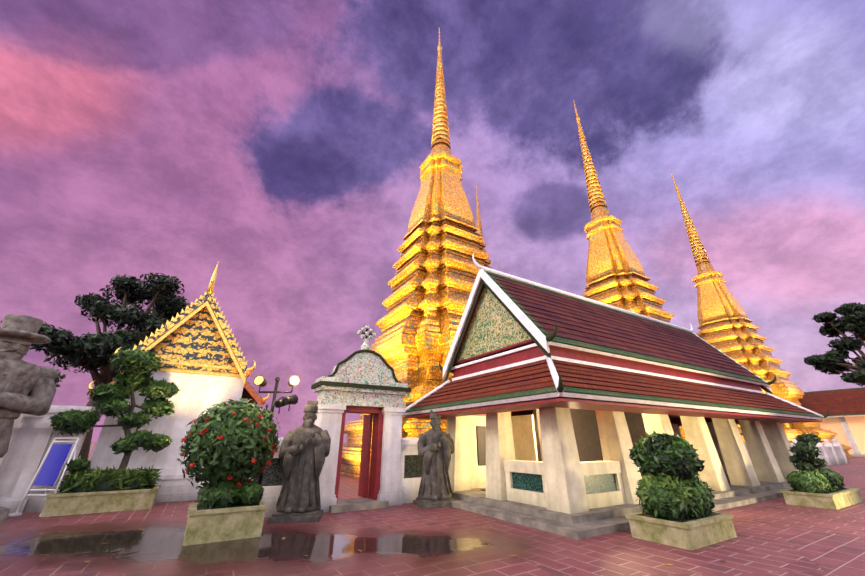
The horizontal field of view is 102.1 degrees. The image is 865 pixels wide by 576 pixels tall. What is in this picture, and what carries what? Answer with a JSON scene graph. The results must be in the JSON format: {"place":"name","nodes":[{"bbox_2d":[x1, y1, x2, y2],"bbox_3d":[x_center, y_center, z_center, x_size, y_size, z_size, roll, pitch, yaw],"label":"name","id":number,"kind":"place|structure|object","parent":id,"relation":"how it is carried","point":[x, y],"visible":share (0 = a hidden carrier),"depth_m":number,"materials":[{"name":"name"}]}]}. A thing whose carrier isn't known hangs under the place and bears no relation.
{"place":"outdoors","nodes":[
{"label":"outdoors","id":0,"kind":"place"},
{"bbox_2d":[34,364,66,386],"bbox_3d":[-16.023,4.155,11.516,5.357,4.888,3.929,4,-24,-8],"label":"tree","id":1,"kind":"object","parent":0,"point":[63,376],"depth_m":12.99,"materials":[{"name":"green plant"}]},
{"bbox_2d":[0,442,864,575],"bbox_3d":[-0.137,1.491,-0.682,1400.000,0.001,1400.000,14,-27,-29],"label":"ground","id":2,"kind":"structure","parent":0,"point":[778,537],"depth_m":5.86,"materials":[{"name":"red tile"}]},
{"bbox_2d":[0,314,57,523],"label":"giant statue","id":3,"kind":"object","parent":2,"relation":"on","point":[27,388],"visible":1,"depth_m":8.43,"materials":[{"name":"stone"}]},
{"bbox_2d":[9,438,78,515],"bbox_3d":[-9.606,4.774,8.968,0.860,1.718,0.780,0,-24,1],"label":"sign easel","id":4,"kind":"object","parent":2,"relation":"on","point":[52,466],"visible":0.79,"depth_m":8.83,"materials":[{"name":"blue"}]},
{"bbox_2d":[0,405,94,513],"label":"wall","id":5,"kind":"structure","parent":2,"relation":"on","point":[31,441],"depth_m":9.04,"materials":[{"name":"white paint"}]},
{"bbox_2d":[0,272,190,470],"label":"tree","id":6,"kind":"object","parent":2,"relation":"on","point":[91,353],"visible":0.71,"depth_m":17.43,"materials":[{"name":"green plant"}]},
{"bbox_2d":[40,348,179,516],"bbox_3d":[-8.802,3.745,9.710,2.850,4.188,1.466,14,-27,-29],"label":"planted tree","id":7,"kind":"object","parent":2,"relation":"on","point":[89,490],"visible":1,"depth_m":9.50,"materials":[{"name":"green plant"}]},
{"bbox_2d":[88,261,268,502],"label":"temple building","id":8,"kind":"structure","parent":2,"relation":"on","point":[194,347],"depth_m":11.63,"materials":[{"name":"paint"}]},
{"bbox_2d":[177,398,280,545],"bbox_3d":[-4.112,3.502,7.048,1.807,2.503,1.818,14,-27,-29],"label":"ixora bush","id":9,"kind":"object","parent":2,"relation":"on","point":[227,449],"visible":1,"depth_m":6.60,"materials":[{"name":"green plant"}]},
{"bbox_2d":[254,375,299,483],"bbox_3d":[-3.989,3.756,8.476,1.156,3.182,0.365,-1,-24,3],"label":"lamp post","id":10,"kind":"object","parent":2,"relation":"on","point":[261,381],"visible":0.77,"depth_m":8.92,"materials":[{"name":"metal"}]},
{"bbox_2d":[267,401,330,523],"bbox_3d":[-3.100,4.094,8.506,1.180,2.586,0.870,4,-24,-9],"label":"statue sage","id":11,"kind":"object","parent":2,"relation":"on","point":[304,451],"visible":1,"depth_m":8.20,"materials":[{"name":"stone"}]},
{"bbox_2d":[249,437,422,516],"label":"compound wall","id":12,"kind":"structure","parent":2,"relation":"on","point":[273,478],"depth_m":10.10,"materials":[{"name":"white paint"}]},
{"bbox_2d":[311,325,410,512],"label":"gate","id":13,"kind":"structure","parent":2,"relation":"on","point":[363,380],"depth_m":10.16,"materials":[{"name":"white paint"}]},
{"bbox_2d":[85,508,738,564],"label":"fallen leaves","id":14,"kind":"object","parent":2,"relation":"on","point":[358,549],"visible":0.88,"depth_m":5.62,"materials":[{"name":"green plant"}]},
{"bbox_2d":[340,27,491,478],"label":"chedi","id":15,"kind":"structure","parent":2,"relation":"on","point":[431,283],"depth_m":22.15,"materials":[{"name":"metal"}]},
{"bbox_2d":[413,409,455,508],"bbox_3d":[0.080,4.874,10.210,1.121,2.520,0.848,8,-25,-18],"label":"statue sage","id":16,"kind":"object","parent":2,"relation":"on","point":[436,446],"visible":1,"depth_m":9.90,"materials":[{"name":"stone"}]},
{"bbox_2d":[476,184,484,249],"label":"chedi","id":17,"kind":"structure","parent":2,"relation":"on","point":[478,224],"depth_m":56.74,"materials":[{"name":"metal"}]},
{"bbox_2d":[404,253,828,539],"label":"pavilion","id":18,"kind":"structure","parent":2,"relation":"on","point":[551,405],"depth_m":10.56,"materials":[{"name":"paint"}]},
{"bbox_2d":[573,100,742,439],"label":"chedi","id":19,"kind":"structure","parent":2,"relation":"on","point":[616,276],"depth_m":33.79,"materials":[{"name":"metal"}]},
{"bbox_2d":[625,430,736,550],"bbox_3d":[4.682,3.806,6.873,1.786,1.805,1.201,14,-27,-29],"label":"potted shrub","id":20,"kind":"object","parent":2,"relation":"on","point":[675,495],"visible":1,"depth_m":6.44,"materials":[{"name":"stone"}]},
{"bbox_2d":[670,170,851,457],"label":"chedi","id":21,"kind":"structure","parent":2,"relation":"on","point":[727,327],"depth_m":43.73,"materials":[{"name":"metal"}]},
{"bbox_2d":[743,387,864,465],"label":"background buildings","id":22,"kind":"structure","parent":2,"relation":"on","point":[844,420],"depth_m":39.66,"materials":[{"name":"white paint"}]},
{"bbox_2d":[780,432,862,509],"bbox_3d":[11.318,5.323,10.438,2.757,1.880,1.060,14,-27,-29],"label":"potted shrub","id":23,"kind":"object","parent":2,"relation":"on","point":[812,481],"visible":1,"depth_m":9.89,"materials":[{"name":"green plant"}]},
{"bbox_2d":[804,302,864,385],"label":"tree","id":24,"kind":"object","parent":2,"relation":"on","point":[851,320],"visible":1,"depth_m":26.03,"materials":[{"name":"green plant"}]},
{"bbox_2d":[0,0,864,441],"label":"sky","id":25,"kind":"structure","parent":0,"point":[283,144],"materials":[{"name":"purple"}]}
]}

